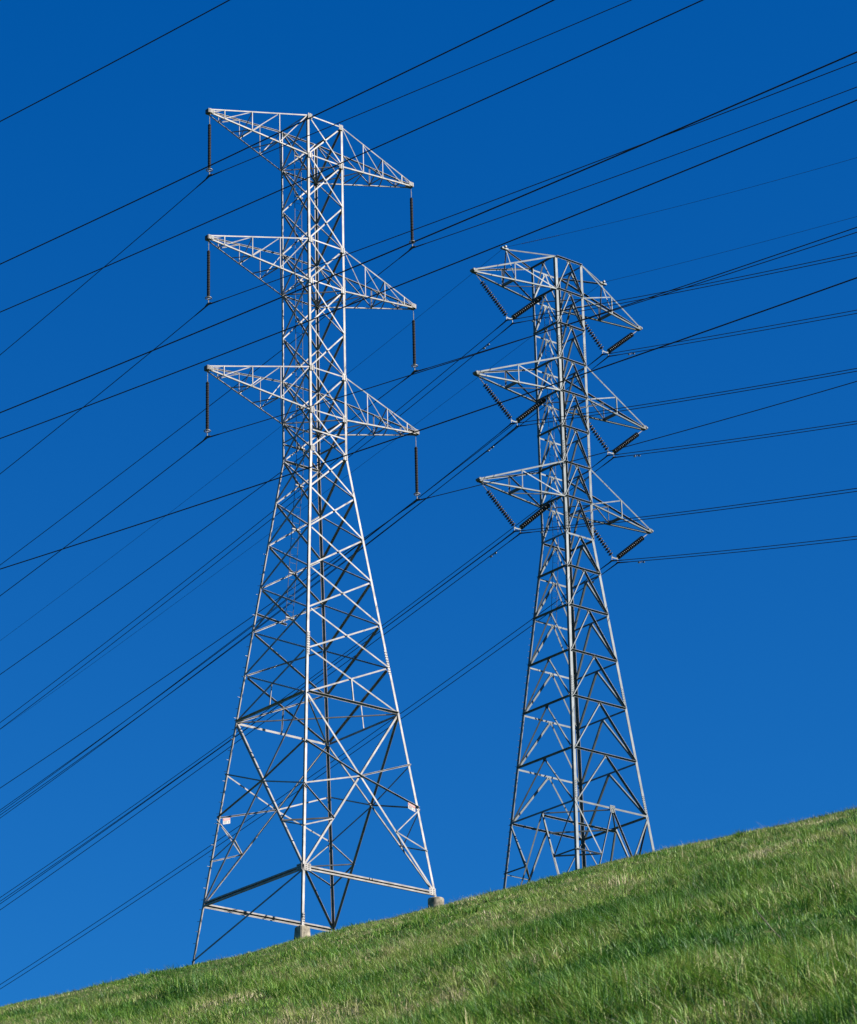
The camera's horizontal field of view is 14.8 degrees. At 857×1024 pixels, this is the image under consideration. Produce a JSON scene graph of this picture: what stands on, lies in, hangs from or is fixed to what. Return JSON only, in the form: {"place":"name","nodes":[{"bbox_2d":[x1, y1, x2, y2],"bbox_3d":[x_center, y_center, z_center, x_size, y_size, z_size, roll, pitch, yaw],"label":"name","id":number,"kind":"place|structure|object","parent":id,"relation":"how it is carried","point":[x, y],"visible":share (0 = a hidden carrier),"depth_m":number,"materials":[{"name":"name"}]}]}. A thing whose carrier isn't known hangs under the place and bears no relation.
{"place":"outdoors","nodes":[
{"label":"outdoors","id":0,"kind":"place"},
{"bbox_2d":[0,0,229,121],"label":"power line","id":1,"kind":"object","parent":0,"point":[116,60],"visible":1,"depth_m":89.88,"materials":[{"name":"black metal"}]},
{"bbox_2d":[0,0,553,264],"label":"power line","id":2,"kind":"object","parent":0,"point":[286,128],"visible":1,"depth_m":82.22,"materials":[{"name":"black metal"}]},
{"bbox_2d":[0,0,702,312],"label":"power line","id":3,"kind":"object","parent":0,"point":[368,150],"visible":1,"depth_m":91.27,"materials":[{"name":"black metal"}]},
{"bbox_2d":[0,806,856,1023],"bbox_3d":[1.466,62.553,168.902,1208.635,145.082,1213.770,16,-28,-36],"label":"ground","id":4,"kind":"structure","parent":0,"point":[475,916],"depth_m":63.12,"materials":[{"name":"green plant"}]},
{"bbox_2d":[294,925,310,938],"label":"concrete footing","id":5,"kind":"object","parent":4,"relation":"on","point":[301,931],"visible":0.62,"depth_m":130.46,"materials":[{"name":"grey concrete"}]},
{"bbox_2d":[192,108,435,963],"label":"transmission tower","id":6,"kind":"structure","parent":5,"relation":"on","point":[303,867],"depth_m":142.89,"materials":[{"name":"metal"}]},
{"bbox_2d":[203,371,210,439],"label":"suspension insulator","id":7,"kind":"object","parent":6,"relation":"hanging from","point":[207,408],"visible":1,"depth_m":140.90,"materials":[{"name":"ceramic"}]},
{"bbox_2d":[0,227,856,595],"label":"power line","id":8,"kind":"object","parent":7,"relation":"hanging from","point":[434,367],"visible":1,"depth_m":128.60,"materials":[{"name":"black metal"}]},
{"bbox_2d":[205,241,211,305],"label":"suspension insulator","id":9,"kind":"object","parent":6,"relation":"hanging from","point":[208,276],"visible":1,"depth_m":143.30,"materials":[{"name":"ceramic"}]},
{"bbox_2d":[0,61,856,473],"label":"power line","id":10,"kind":"object","parent":9,"relation":"hanging from","point":[430,223],"visible":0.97,"depth_m":131.48,"materials":[{"name":"black metal"}]},
{"bbox_2d":[206,114,212,177],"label":"suspension insulator","id":11,"kind":"object","parent":6,"relation":"hanging from","point":[209,146],"visible":0.98,"depth_m":145.72,"materials":[{"name":"ceramic"}]},
{"bbox_2d":[0,0,630,354],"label":"power line","id":12,"kind":"object","parent":11,"relation":"hanging from","point":[309,135],"visible":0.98,"depth_m":139.54,"materials":[{"name":"black metal"}]},
{"bbox_2d":[223,818,229,823],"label":"warning sign","id":13,"kind":"object","parent":6,"relation":"attached to","point":[226,820],"visible":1,"depth_m":138.44,"materials":[{"name":"white metal"}]},
{"bbox_2d":[408,802,414,811],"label":"warning sign","id":14,"kind":"object","parent":6,"relation":"attached to","point":[411,807],"visible":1,"depth_m":137.25,"materials":[{"name":"white metal"}]},
{"bbox_2d":[409,192,414,249],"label":"suspension insulator","id":15,"kind":"object","parent":6,"relation":"hanging from","point":[411,218],"visible":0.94,"depth_m":152.52,"materials":[{"name":"ceramic"}]},
{"bbox_2d":[0,87,856,564],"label":"power line","id":16,"kind":"object","parent":15,"relation":"hanging from","point":[426,243],"visible":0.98,"depth_m":149.53,"materials":[{"name":"black metal"}]},
{"bbox_2d":[411,310,417,373],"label":"suspension insulator","id":17,"kind":"object","parent":6,"relation":"hanging from","point":[414,364],"visible":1,"depth_m":150.10,"materials":[{"name":"ceramic"}]},
{"bbox_2d":[0,232,856,674],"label":"power line","id":18,"kind":"object","parent":17,"relation":"hanging from","point":[420,370],"visible":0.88,"depth_m":149.32,"materials":[{"name":"black metal"}]},
{"bbox_2d":[414,437,419,501],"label":"suspension insulator","id":19,"kind":"object","parent":6,"relation":"hanging from","point":[417,493],"visible":1,"depth_m":147.66,"materials":[{"name":"ceramic"}]},
{"bbox_2d":[0,381,856,787],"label":"power line","id":20,"kind":"object","parent":19,"relation":"hanging from","point":[404,509],"visible":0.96,"depth_m":145.99,"materials":[{"name":"black metal"}]},
{"bbox_2d":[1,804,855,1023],"bbox_3d":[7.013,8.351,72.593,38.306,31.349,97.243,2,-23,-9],"label":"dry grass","id":21,"kind":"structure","parent":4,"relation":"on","point":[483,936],"depth_m":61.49,"materials":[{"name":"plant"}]},
{"bbox_2d":[428,897,443,907],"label":"concrete footing","id":22,"kind":"object","parent":4,"relation":"on","point":[432,901],"visible":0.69,"depth_m":135.70,"materials":[{"name":"grey concrete"}]},
{"bbox_2d":[470,245,654,888],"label":"transmission tower","id":23,"kind":"structure","parent":4,"relation":"on","point":[573,678],"depth_m":180.49,"materials":[{"name":"metal"}]},
{"bbox_2d":[0,158,854,640],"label":"earth wire","id":24,"kind":"object","parent":23,"relation":"attached to","point":[426,310],"visible":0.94,"depth_m":189.09,"materials":[{"name":"black metal"}]},
{"bbox_2d":[1,216,856,728],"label":"earth wire","id":25,"kind":"object","parent":23,"relation":"attached to","point":[431,412],"visible":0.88,"depth_m":200.18,"materials":[{"name":"black metal"}]},
{"bbox_2d":[475,273,542,324],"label":"string insulator","id":26,"kind":"object","parent":23,"relation":"hanging from","point":[526,307],"visible":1,"depth_m":183.86,"materials":[{"name":"ceramic"}]},
{"bbox_2d":[0,252,856,722],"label":"power line","id":27,"kind":"object","parent":26,"relation":"hanging from","point":[402,406],"visible":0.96,"depth_m":187.27,"materials":[{"name":"black metal"}]},
{"bbox_2d":[0,255,856,728],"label":"power line","id":28,"kind":"object","parent":26,"relation":"hanging from","point":[402,413],"visible":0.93,"depth_m":187.72,"materials":[{"name":"black metal"}]},
{"bbox_2d":[477,375,547,426],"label":"string insulator","id":29,"kind":"object","parent":23,"relation":"hanging from","point":[530,410],"visible":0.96,"depth_m":181.56,"materials":[{"name":"ceramic"}]},
{"bbox_2d":[0,371,856,814],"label":"power line","id":30,"kind":"object","parent":29,"relation":"hanging from","point":[412,509],"visible":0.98,"depth_m":185.45,"materials":[{"name":"black metal"}]},
{"bbox_2d":[0,368,856,809],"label":"power line","id":31,"kind":"object","parent":29,"relation":"hanging from","point":[420,496],"visible":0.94,"depth_m":184.68,"materials":[{"name":"black metal"}]},
{"bbox_2d":[481,483,551,533],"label":"string insulator","id":32,"kind":"object","parent":23,"relation":"hanging from","point":[535,515],"visible":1,"depth_m":179.10,"materials":[{"name":"ceramic"}]},
{"bbox_2d":[0,491,856,909],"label":"power line","id":33,"kind":"object","parent":32,"relation":"hanging from","point":[418,609],"visible":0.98,"depth_m":183.13,"materials":[{"name":"black metal"}]},
{"bbox_2d":[0,488,856,903],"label":"power line","id":34,"kind":"object","parent":32,"relation":"hanging from","point":[408,610],"visible":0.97,"depth_m":182.45,"materials":[{"name":"black metal"}]},
{"bbox_2d":[577,309,637,356],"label":"string insulator","id":35,"kind":"object","parent":23,"relation":"hanging from","point":[616,345],"visible":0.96,"depth_m":188.22,"materials":[{"name":"ceramic"}]},
{"bbox_2d":[0,313,856,817],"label":"power line","id":36,"kind":"object","parent":35,"relation":"hanging from","point":[448,481],"visible":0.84,"depth_m":195.23,"materials":[{"name":"black metal"}]},
{"bbox_2d":[0,310,856,812],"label":"power line","id":37,"kind":"object","parent":35,"relation":"hanging from","point":[438,482],"visible":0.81,"depth_m":195.18,"materials":[{"name":"black metal"}]},
{"bbox_2d":[581,410,642,458],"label":"string insulator","id":38,"kind":"object","parent":23,"relation":"hanging from","point":[630,439],"visible":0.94,"depth_m":185.81,"materials":[{"name":"ceramic"}]},
{"bbox_2d":[0,421,856,897],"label":"power line","id":39,"kind":"object","parent":38,"relation":"hanging from","point":[420,597],"visible":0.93,"depth_m":194.65,"materials":[{"name":"black metal"}]},
{"bbox_2d":[1,423,856,900],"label":"power line","id":40,"kind":"object","parent":38,"relation":"hanging from","point":[445,583],"visible":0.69,"depth_m":188.31,"materials":[{"name":"black metal"}]},
{"bbox_2d":[585,515,646,563],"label":"string insulator","id":41,"kind":"object","parent":23,"relation":"hanging from","point":[631,546],"visible":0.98,"depth_m":183.39,"materials":[{"name":"ceramic"}]},
{"bbox_2d":[0,539,856,988],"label":"power line","id":42,"kind":"object","parent":41,"relation":"hanging from","point":[414,709],"visible":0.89,"depth_m":193.26,"materials":[{"name":"black metal"}]},
{"bbox_2d":[0,536,856,984],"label":"power line","id":43,"kind":"object","parent":41,"relation":"hanging from","point":[416,702],"visible":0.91,"depth_m":192.78,"materials":[{"name":"black metal"}]},
{"bbox_2d":[754,906,780,938],"bbox_3d":[3.737,4.520,36.284,0.326,0.434,0.013,-1,-22,0],"label":"dead stem","id":44,"kind":"object","parent":4,"relation":"on","point":[766,922],"visible":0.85,"depth_m":36.29,"materials":[{"name":"plant"}]},
{"bbox_2d":[0,51,856,412],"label":"power line","id":45,"kind":"object","parent":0,"point":[448,227],"visible":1,"depth_m":75.72,"materials":[{"name":"black metal"}]},
{"bbox_2d":[0,277,856,569],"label":"power line","id":46,"kind":"object","parent":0,"point":[450,419],"visible":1,"depth_m":85.49,"materials":[{"name":"black metal"}]},
{"bbox_2d":[0,100,856,438],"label":"power line","id":47,"kind":"object","parent":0,"point":[450,264],"visible":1,"depth_m":86.94,"materials":[{"name":"black metal"}]},
{"bbox_2d":[0,0,856,1006],"label":"sky","id":48,"kind":"structure","parent":0,"point":[738,671],"materials":[{"name":"blue"}]}
]}

